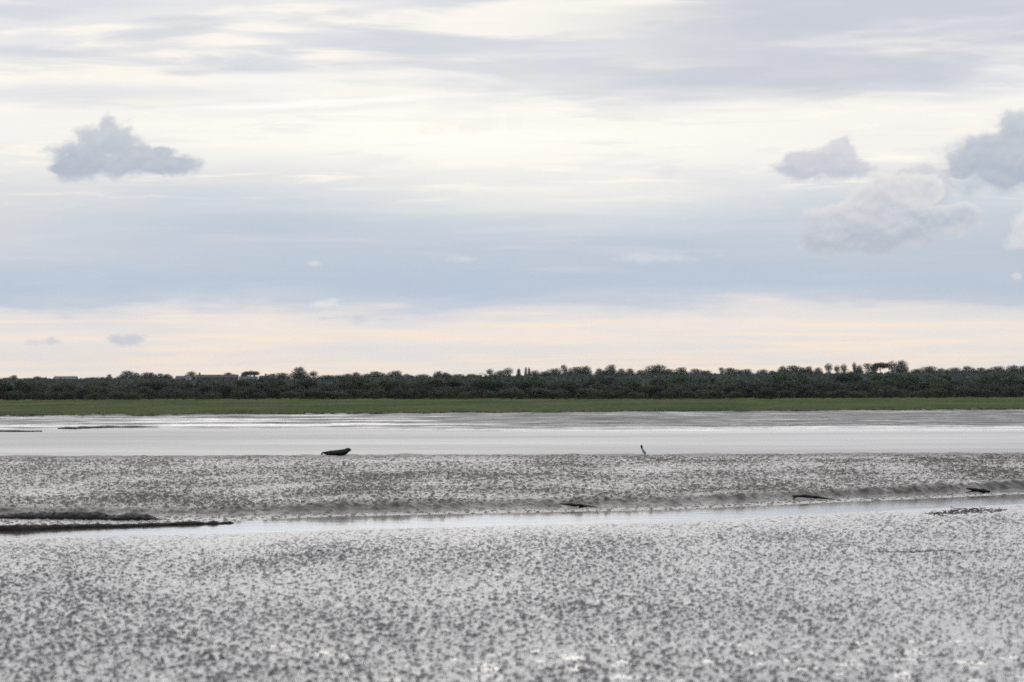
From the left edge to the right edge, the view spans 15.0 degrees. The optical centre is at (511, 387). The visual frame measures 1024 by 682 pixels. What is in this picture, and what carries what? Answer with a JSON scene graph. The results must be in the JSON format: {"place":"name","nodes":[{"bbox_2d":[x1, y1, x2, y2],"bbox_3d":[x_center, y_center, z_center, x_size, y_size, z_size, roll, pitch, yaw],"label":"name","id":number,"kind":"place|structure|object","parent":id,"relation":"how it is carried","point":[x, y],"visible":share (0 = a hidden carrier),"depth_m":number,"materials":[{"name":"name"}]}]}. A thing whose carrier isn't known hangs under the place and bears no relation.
{"place":"outdoors","nodes":[
{"label":"outdoors","id":0,"kind":"place"},
{"bbox_2d":[0,504,1023,681],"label":"mudflat","id":1,"kind":"structure","parent":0,"point":[379,597],"depth_m":62.44,"materials":[{"name":"soil"}]},
{"bbox_2d":[13,504,1023,681],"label":"puddle water","id":2,"kind":"structure","parent":1,"relation":"on","point":[896,675],"depth_m":49.31,"materials":[{"name":"grey liquid"}]},
{"bbox_2d":[926,508,1006,515],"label":"seaweed mat","id":3,"kind":"object","parent":1,"relation":"on","point":[966,511],"visible":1,"depth_m":107.30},
{"bbox_2d":[0,452,1023,524],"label":"mud bank","id":4,"kind":"structure","parent":0,"point":[179,488],"depth_m":129.82,"materials":[{"name":"soil"}]},
{"bbox_2d":[0,511,164,520],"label":"mud ridge","id":5,"kind":"structure","parent":4,"relation":"on","point":[95,515],"depth_m":102.45,"materials":[{"name":"soil"}]},
{"bbox_2d":[0,520,233,530],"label":"mud ridge","id":6,"kind":"structure","parent":4,"relation":"on","point":[23,527],"depth_m":96.73,"materials":[{"name":"soil"}]},
{"bbox_2d":[321,448,350,455],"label":"seal","id":7,"kind":"object","parent":4,"relation":"on","point":[342,452],"visible":1,"depth_m":170.38,"materials":[{"name":"fur"}]},
{"bbox_2d":[792,494,835,499],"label":"driftwood","id":8,"kind":"object","parent":4,"relation":"on","point":[809,496],"visible":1,"depth_m":118.70,"materials":[{"name":"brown wood"}]},
{"bbox_2d":[0,426,1023,455],"bbox_3d":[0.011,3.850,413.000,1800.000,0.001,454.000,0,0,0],"label":"river","id":9,"kind":"structure","parent":0,"point":[178,441],"depth_m":278.45,"materials":[{"name":"grey liquid"}]},
{"bbox_2d":[0,409,1023,430],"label":"mudflat","id":10,"kind":"structure","parent":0,"point":[863,420],"depth_m":434.41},
{"bbox_2d":[58,426,152,428],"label":"mud ridge","id":11,"kind":"structure","parent":10,"relation":"on","point":[82,427],"depth_m":382.69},
{"bbox_2d":[0,494,1023,537],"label":"creek water","id":12,"kind":"structure","parent":0,"point":[400,521],"depth_m":102.78,"materials":[{"name":"grey liquid"}]},
{"bbox_2d":[0,397,1023,415],"bbox_3d":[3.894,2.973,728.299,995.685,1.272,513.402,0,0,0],"label":"salt marsh","id":13,"kind":"structure","parent":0,"point":[84,414],"depth_m":519.38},
{"bbox_2d":[0,377,12,398],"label":"tree","id":14,"kind":"object","parent":13,"relation":"on","point":[4,385],"visible":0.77,"depth_m":962.10,"materials":[{"name":"green plant"}]},
{"bbox_2d":[1,390,26,399],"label":"shrub","id":15,"kind":"object","parent":13,"relation":"on","point":[11,395],"visible":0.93,"depth_m":862.00,"materials":[{"name":"green plant"}]},
{"bbox_2d":[11,378,51,398],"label":"tree","id":16,"kind":"object","parent":13,"relation":"on","point":[26,388],"visible":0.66,"depth_m":962.91,"materials":[{"name":"green plant"}]},
{"bbox_2d":[30,391,59,399],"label":"shrub","id":17,"kind":"object","parent":13,"relation":"on","point":[42,396],"visible":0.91,"depth_m":874.58,"materials":[{"name":"green plant"}]},
{"bbox_2d":[48,385,70,397],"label":"tree","id":18,"kind":"object","parent":13,"relation":"on","point":[55,389],"visible":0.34,"depth_m":903.80,"materials":[{"name":"green plant"}]},
{"bbox_2d":[44,382,78,395],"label":"tree","id":19,"kind":"object","parent":13,"relation":"on","point":[71,387],"visible":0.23,"depth_m":930.30,"materials":[{"name":"green plant"}]},
{"bbox_2d":[54,391,78,399],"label":"shrub","id":20,"kind":"object","parent":13,"relation":"on","point":[67,395],"visible":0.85,"depth_m":879.36,"materials":[{"name":"green plant"}]},
{"bbox_2d":[73,387,93,399],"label":"tree","id":21,"kind":"object","parent":13,"relation":"on","point":[84,391],"visible":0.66,"depth_m":912.80,"materials":[{"name":"green plant"}]},
{"bbox_2d":[82,392,105,399],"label":"shrub","id":22,"kind":"object","parent":13,"relation":"on","point":[93,396],"visible":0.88,"depth_m":875.89,"materials":[{"name":"green plant"}]},
{"bbox_2d":[95,386,118,397],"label":"tree","id":23,"kind":"object","parent":13,"relation":"on","point":[102,391],"visible":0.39,"depth_m":902.72,"materials":[{"name":"green plant"}]},
{"bbox_2d":[104,391,126,399],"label":"shrub","id":24,"kind":"object","parent":13,"relation":"on","point":[115,395],"visible":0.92,"depth_m":887.39,"materials":[{"name":"green plant"}]},
{"bbox_2d":[123,392,153,399],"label":"shrub","id":25,"kind":"object","parent":13,"relation":"on","point":[134,396],"visible":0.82,"depth_m":885.33,"materials":[{"name":"green plant"}]},
{"bbox_2d":[146,389,172,399],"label":"shrub","id":26,"kind":"object","parent":13,"relation":"on","point":[154,394],"visible":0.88,"depth_m":884.56,"materials":[{"name":"green plant"}]},
{"bbox_2d":[166,382,195,392],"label":"tree","id":27,"kind":"object","parent":13,"relation":"on","point":[187,386],"visible":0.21,"depth_m":952.40,"materials":[{"name":"green plant"}]},
{"bbox_2d":[171,389,202,399],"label":"shrub","id":28,"kind":"object","parent":13,"relation":"on","point":[182,394],"visible":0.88,"depth_m":889.21,"materials":[{"name":"green plant"}]},
{"bbox_2d":[198,392,222,398],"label":"shrub","id":29,"kind":"object","parent":13,"relation":"on","point":[212,396],"visible":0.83,"depth_m":887.80,"materials":[{"name":"green plant"}]},
{"bbox_2d":[198,383,233,398],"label":"tree","id":30,"kind":"object","parent":13,"relation":"on","point":[224,389],"visible":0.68,"depth_m":917.73,"materials":[{"name":"green plant"}]},
{"bbox_2d":[229,390,248,399],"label":"shrub","id":31,"kind":"object","parent":13,"relation":"on","point":[238,395],"visible":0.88,"depth_m":899.35,"materials":[{"name":"green plant"}]},
{"bbox_2d":[248,379,273,392],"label":"tree","id":32,"kind":"object","parent":13,"relation":"on","point":[260,385],"visible":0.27,"depth_m":946.57,"materials":[{"name":"green plant"}]},
{"bbox_2d":[262,386,282,398],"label":"tree","id":33,"kind":"object","parent":13,"relation":"on","point":[271,393],"visible":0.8,"depth_m":917.89,"materials":[{"name":"green plant"}]},
{"bbox_2d":[280,390,300,398],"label":"shrub","id":34,"kind":"object","parent":13,"relation":"on","point":[291,394],"visible":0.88,"depth_m":890.12,"materials":[{"name":"green plant"}]},
{"bbox_2d":[280,381,304,398],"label":"tree","id":35,"kind":"object","parent":13,"relation":"on","point":[287,388],"visible":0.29,"depth_m":944.41,"materials":[{"name":"green plant"}]},
{"bbox_2d":[296,376,319,390],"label":"tree","id":36,"kind":"object","parent":13,"relation":"on","point":[307,383],"visible":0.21,"depth_m":979.07,"materials":[{"name":"green plant"}]},
{"bbox_2d":[297,388,328,398],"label":"shrub","id":37,"kind":"object","parent":13,"relation":"on","point":[314,394],"visible":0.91,"depth_m":880.10,"materials":[{"name":"green plant"}]},
{"bbox_2d":[308,382,337,396],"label":"tree","id":38,"kind":"object","parent":13,"relation":"on","point":[329,387],"visible":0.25,"depth_m":905.14,"materials":[{"name":"green plant"}]},
{"bbox_2d":[325,390,352,398],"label":"shrub","id":39,"kind":"object","parent":13,"relation":"on","point":[334,395],"visible":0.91,"depth_m":882.70,"materials":[{"name":"green plant"}]},
{"bbox_2d":[333,378,368,392],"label":"tree","id":40,"kind":"object","parent":13,"relation":"on","point":[351,385],"visible":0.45,"depth_m":942.12,"materials":[{"name":"green plant"}]},
{"bbox_2d":[356,389,385,398],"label":"shrub","id":41,"kind":"object","parent":13,"relation":"on","point":[364,395],"visible":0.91,"depth_m":874.52,"materials":[{"name":"green plant"}]},
{"bbox_2d":[378,377,419,397],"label":"tree","id":42,"kind":"object","parent":13,"relation":"on","point":[387,384],"visible":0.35,"depth_m":935.83,"materials":[{"name":"green plant"}]},
{"bbox_2d":[391,387,425,398],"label":"shrub","id":43,"kind":"object","parent":13,"relation":"on","point":[410,394],"visible":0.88,"depth_m":870.61,"materials":[{"name":"green plant"}]},
{"bbox_2d":[411,378,444,398],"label":"tree","id":44,"kind":"object","parent":13,"relation":"on","point":[427,385],"visible":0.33,"depth_m":934.78,"materials":[{"name":"green plant"}]},
{"bbox_2d":[429,389,458,398],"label":"shrub","id":45,"kind":"object","parent":13,"relation":"on","point":[440,394],"visible":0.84,"depth_m":875.90,"materials":[{"name":"green plant"}]},
{"bbox_2d":[437,379,470,390],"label":"tree","id":46,"kind":"object","parent":13,"relation":"on","point":[451,383],"visible":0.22,"depth_m":931.12,"materials":[{"name":"green plant"}]},
{"bbox_2d":[458,390,479,398],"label":"shrub","id":47,"kind":"object","parent":13,"relation":"on","point":[472,394],"visible":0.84,"depth_m":863.65,"materials":[{"name":"green plant"}]},
{"bbox_2d":[464,373,499,390],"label":"tree","id":48,"kind":"object","parent":13,"relation":"on","point":[490,377],"visible":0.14,"depth_m":956.23,"materials":[{"name":"green plant"}]},
{"bbox_2d":[469,378,512,397],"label":"tree","id":49,"kind":"object","parent":13,"relation":"on","point":[490,384],"visible":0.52,"depth_m":914.92,"materials":[{"name":"green plant"}]},
{"bbox_2d":[0,397,1023,413],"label":"marsh grass","id":50,"kind":"structure","parent":13,"relation":"on","point":[163,406],"depth_m":614.48,"materials":[{"name":"plant"}]},
{"bbox_2d":[497,388,528,398],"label":"shrub","id":51,"kind":"object","parent":13,"relation":"on","point":[506,394],"visible":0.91,"depth_m":859.65,"materials":[{"name":"green plant"}]},
{"bbox_2d":[496,379,535,395],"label":"tree","id":52,"kind":"object","parent":13,"relation":"on","point":[522,385],"visible":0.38,"depth_m":918.55,"materials":[{"name":"green plant"}]},
{"bbox_2d":[525,387,557,398],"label":"shrub","id":53,"kind":"object","parent":13,"relation":"on","point":[539,394],"visible":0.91,"depth_m":849.01,"materials":[{"name":"green plant"}]},
{"bbox_2d":[532,380,555,390],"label":"tree","id":54,"kind":"object","parent":13,"relation":"on","point":[540,384],"visible":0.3,"depth_m":913.59,"materials":[{"name":"green plant"}]},
{"bbox_2d":[546,389,570,399],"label":"shrub","id":55,"kind":"object","parent":13,"relation":"on","point":[559,394],"visible":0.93,"depth_m":849.77,"materials":[{"name":"green plant"}]},
{"bbox_2d":[553,379,581,398],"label":"tree","id":56,"kind":"object","parent":13,"relation":"on","point":[570,386],"visible":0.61,"depth_m":874.94,"materials":[{"name":"green plant"}]},
{"bbox_2d":[574,386,603,398],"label":"shrub","id":57,"kind":"object","parent":13,"relation":"on","point":[589,393],"visible":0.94,"depth_m":839.54,"materials":[{"name":"green plant"}]},
{"bbox_2d":[578,374,618,390],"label":"tree","id":58,"kind":"object","parent":13,"relation":"on","point":[606,380],"visible":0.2,"depth_m":911.86,"materials":[{"name":"green plant"}]},
{"bbox_2d":[599,389,624,398],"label":"shrub","id":59,"kind":"object","parent":13,"relation":"on","point":[615,394],"visible":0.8,"depth_m":847.91,"materials":[{"name":"green plant"}]},
{"bbox_2d":[606,385,635,397],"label":"tree","id":60,"kind":"object","parent":13,"relation":"on","point":[622,388],"visible":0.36,"depth_m":870.94,"materials":[{"name":"green plant"}]},
{"bbox_2d":[626,392,648,398],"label":"shrub","id":61,"kind":"object","parent":13,"relation":"on","point":[634,395],"visible":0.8,"depth_m":839.75,"materials":[{"name":"green plant"}]},
{"bbox_2d":[635,384,662,398],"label":"tree","id":62,"kind":"object","parent":13,"relation":"on","point":[651,390],"visible":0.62,"depth_m":871.82,"materials":[{"name":"green plant"}]},
{"bbox_2d":[650,391,675,398],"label":"shrub","id":63,"kind":"object","parent":13,"relation":"on","point":[665,395],"visible":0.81,"depth_m":848.71,"materials":[{"name":"green plant"}]},
{"bbox_2d":[647,375,688,391],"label":"tree","id":64,"kind":"object","parent":13,"relation":"on","point":[660,381],"visible":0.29,"depth_m":946.55,"materials":[{"name":"green plant"}]},
{"bbox_2d":[662,385,687,398],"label":"tree","id":65,"kind":"object","parent":13,"relation":"on","point":[677,390],"visible":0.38,"depth_m":865.62,"materials":[{"name":"green plant"}]},
{"bbox_2d":[678,390,697,398],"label":"shrub","id":66,"kind":"object","parent":13,"relation":"on","point":[688,394],"visible":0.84,"depth_m":842.19,"materials":[{"name":"green plant"}]},
{"bbox_2d":[684,375,715,385],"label":"tree","id":67,"kind":"object","parent":13,"relation":"on","point":[707,379],"visible":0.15,"depth_m":935.26,"materials":[{"name":"green plant"}]},
{"bbox_2d":[686,382,725,398],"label":"tree","id":68,"kind":"object","parent":13,"relation":"on","point":[695,388],"visible":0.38,"depth_m":861.37,"materials":[{"name":"green plant"}]},
{"bbox_2d":[693,388,725,398],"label":"shrub","id":69,"kind":"object","parent":13,"relation":"on","point":[711,394],"visible":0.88,"depth_m":840.48,"materials":[{"name":"green plant"}]},
{"bbox_2d":[709,380,741,397],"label":"tree","id":70,"kind":"object","parent":13,"relation":"on","point":[729,389],"visible":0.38,"depth_m":868.69,"materials":[{"name":"green plant"}]},
{"bbox_2d":[719,377,745,396],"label":"tree","id":71,"kind":"object","parent":13,"relation":"on","point":[740,383],"visible":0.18,"depth_m":897.58,"materials":[{"name":"green plant"}]},
{"bbox_2d":[742,380,768,397],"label":"tree","id":72,"kind":"object","parent":13,"relation":"on","point":[751,389],"visible":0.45,"depth_m":873.03,"materials":[{"name":"green plant"}]},
{"bbox_2d":[753,386,778,398],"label":"shrub","id":73,"kind":"object","parent":13,"relation":"on","point":[765,393],"visible":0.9,"depth_m":838.53,"materials":[{"name":"green plant"}]},
{"bbox_2d":[761,370,808,384],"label":"tree","id":74,"kind":"object","parent":13,"relation":"on","point":[782,377],"visible":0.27,"depth_m":943.23,"materials":[{"name":"green plant"}]},
{"bbox_2d":[777,389,797,398],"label":"shrub","id":75,"kind":"object","parent":13,"relation":"on","point":[786,394],"visible":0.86,"depth_m":855.15,"materials":[{"name":"green plant"}]},
{"bbox_2d":[779,378,797,392],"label":"tree","id":76,"kind":"object","parent":13,"relation":"on","point":[788,384],"visible":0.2,"depth_m":911.14,"materials":[{"name":"green plant"}]},
{"bbox_2d":[791,382,815,397],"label":"tree","id":77,"kind":"object","parent":13,"relation":"on","point":[801,389],"visible":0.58,"depth_m":879.54,"materials":[{"name":"green plant"}]},
{"bbox_2d":[802,390,825,397],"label":"shrub","id":78,"kind":"object","parent":13,"relation":"on","point":[814,394],"visible":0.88,"depth_m":857.33,"materials":[{"name":"green plant"}]},
{"bbox_2d":[812,380,847,396],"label":"tree","id":79,"kind":"object","parent":13,"relation":"on","point":[823,387],"visible":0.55,"depth_m":874.29,"materials":[{"name":"green plant"}]},
{"bbox_2d":[822,389,849,397],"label":"shrub","id":80,"kind":"object","parent":13,"relation":"on","point":[838,393],"visible":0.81,"depth_m":858.06,"materials":[{"name":"green plant"}]},
{"bbox_2d":[830,368,863,383],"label":"tree","id":81,"kind":"object","parent":13,"relation":"on","point":[846,378],"visible":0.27,"depth_m":961.97,"materials":[{"name":"green plant"}]},
{"bbox_2d":[845,389,872,397],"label":"shrub","id":82,"kind":"object","parent":13,"relation":"on","point":[859,394],"visible":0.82,"depth_m":854.19,"materials":[{"name":"green plant"}]},
{"bbox_2d":[849,383,877,396],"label":"tree","id":83,"kind":"object","parent":13,"relation":"on","point":[864,387],"visible":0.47,"depth_m":886.75,"materials":[{"name":"green plant"}]},
{"bbox_2d":[869,387,912,397],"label":"shrub","id":84,"kind":"object","parent":13,"relation":"on","point":[888,393],"visible":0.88,"depth_m":857.42,"materials":[{"name":"green plant"}]},
{"bbox_2d":[869,372,921,395],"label":"tree","id":85,"kind":"object","parent":13,"relation":"on","point":[904,381],"visible":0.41,"depth_m":931.78,"materials":[{"name":"green plant"}]},
{"bbox_2d":[902,389,927,397],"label":"shrub","id":86,"kind":"object","parent":13,"relation":"on","point":[919,392],"visible":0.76,"depth_m":863.87,"materials":[{"name":"green plant"}]},
{"bbox_2d":[916,376,949,394],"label":"tree","id":87,"kind":"object","parent":13,"relation":"on","point":[924,384],"visible":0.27,"depth_m":933.18,"materials":[{"name":"green plant"}]},
{"bbox_2d":[917,372,955,388],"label":"tree","id":88,"kind":"object","parent":13,"relation":"on","point":[944,376],"visible":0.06,"depth_m":979.78,"materials":[{"name":"green plant"}]},
{"bbox_2d":[924,386,949,397],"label":"shrub","id":89,"kind":"object","parent":13,"relation":"on","point":[937,393],"visible":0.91,"depth_m":864.48,"materials":[{"name":"green plant"}]},
{"bbox_2d":[929,382,957,396],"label":"tree","id":90,"kind":"object","parent":13,"relation":"on","point":[948,387],"visible":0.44,"depth_m":899.64,"materials":[{"name":"green plant"}]},
{"bbox_2d":[951,385,973,397],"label":"shrub","id":91,"kind":"object","parent":13,"relation":"on","point":[964,392],"visible":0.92,"depth_m":883.25,"materials":[{"name":"green plant"}]},
{"bbox_2d":[968,388,998,397],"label":"shrub","id":92,"kind":"object","parent":13,"relation":"on","point":[978,392],"visible":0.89,"depth_m":881.72,"materials":[{"name":"green plant"}]},
{"bbox_2d":[968,371,1016,386],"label":"tree","id":93,"kind":"object","parent":13,"relation":"on","point":[987,380],"visible":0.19,"depth_m":978.76,"materials":[{"name":"green plant"}]},
{"bbox_2d":[994,386,1023,397],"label":"shrub","id":94,"kind":"object","parent":13,"relation":"on","point":[1015,392],"visible":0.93,"depth_m":878.83,"materials":[{"name":"green plant"}]},
{"bbox_2d":[996,374,1023,392],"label":"tree","id":95,"kind":"object","parent":13,"relation":"on","point":[1014,382],"visible":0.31,"depth_m":950.77,"materials":[{"name":"green plant"}]},
{"bbox_2d":[0,0,1023,379],"label":"sky","id":96,"kind":"structure","parent":0,"point":[205,187],"materials":[{"name":"white"}]},
{"bbox_3d":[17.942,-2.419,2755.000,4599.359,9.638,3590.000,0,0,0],"label":"hill","id":97,"kind":"structure","parent":0,"visible":0},
{"bbox_2d":[117,370,141,378],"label":"tree","id":98,"kind":"object","parent":97,"relation":"on","point":[126,373],"visible":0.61,"depth_m":2464.65,"materials":[{"name":"green plant"}]},
{"bbox_2d":[132,379,169,391],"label":"tree","id":99,"kind":"object","parent":97,"relation":"on","point":[158,385],"visible":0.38,"depth_m":991.35,"materials":[{"name":"green plant"}]},
{"bbox_2d":[196,373,238,379],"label":"house","id":100,"kind":"structure","parent":97,"relation":"on","point":[221,377],"depth_m":2230.43,"materials":[{"name":"grey brick"}]},
{"bbox_2d":[232,379,254,388],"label":"tree","id":101,"kind":"object","parent":97,"relation":"on","point":[241,383],"visible":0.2,"depth_m":990.74,"materials":[{"name":"green plant"}]},
{"bbox_2d":[254,374,285,393],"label":"tree","id":102,"kind":"object","parent":97,"relation":"on","point":[279,383],"visible":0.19,"depth_m":993.35,"materials":[{"name":"green plant"}]},
{"bbox_2d":[287,367,310,378],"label":"tree","id":103,"kind":"object","parent":97,"relation":"on","point":[299,374],"visible":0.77,"depth_m":2364.74,"materials":[{"name":"green plant"}]},
{"bbox_2d":[332,373,377,390],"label":"tree","id":104,"kind":"object","parent":97,"relation":"on","point":[356,378],"visible":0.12,"depth_m":987.03,"materials":[{"name":"green plant"}]},
{"bbox_2d":[0,370,1023,391],"bbox_3d":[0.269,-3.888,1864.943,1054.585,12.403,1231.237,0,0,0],"label":"woodland","id":105,"kind":"object","parent":97,"relation":"on","point":[641,379],"visible":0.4,"depth_m":1906.71,"materials":[{"name":"green plant"}]},
{"bbox_2d":[603,364,616,374],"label":"tree","id":106,"kind":"object","parent":97,"relation":"on","point":[612,370],"visible":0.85,"depth_m":2319.62,"materials":[{"name":"green plant"}]},
{"bbox_2d":[639,364,669,374],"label":"tree","id":107,"kind":"object","parent":97,"relation":"on","point":[654,369],"visible":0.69,"depth_m":2358.27,"materials":[{"name":"green plant"}]},
{"bbox_2d":[870,362,888,372],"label":"tree","id":108,"kind":"object","parent":97,"relation":"on","point":[881,365],"visible":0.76,"depth_m":2460.42,"materials":[{"name":"green plant"}]},
{"bbox_2d":[892,359,909,372],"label":"tree","id":109,"kind":"object","parent":97,"relation":"on","point":[900,366],"visible":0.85,"depth_m":2404.08,"materials":[{"name":"green plant"}]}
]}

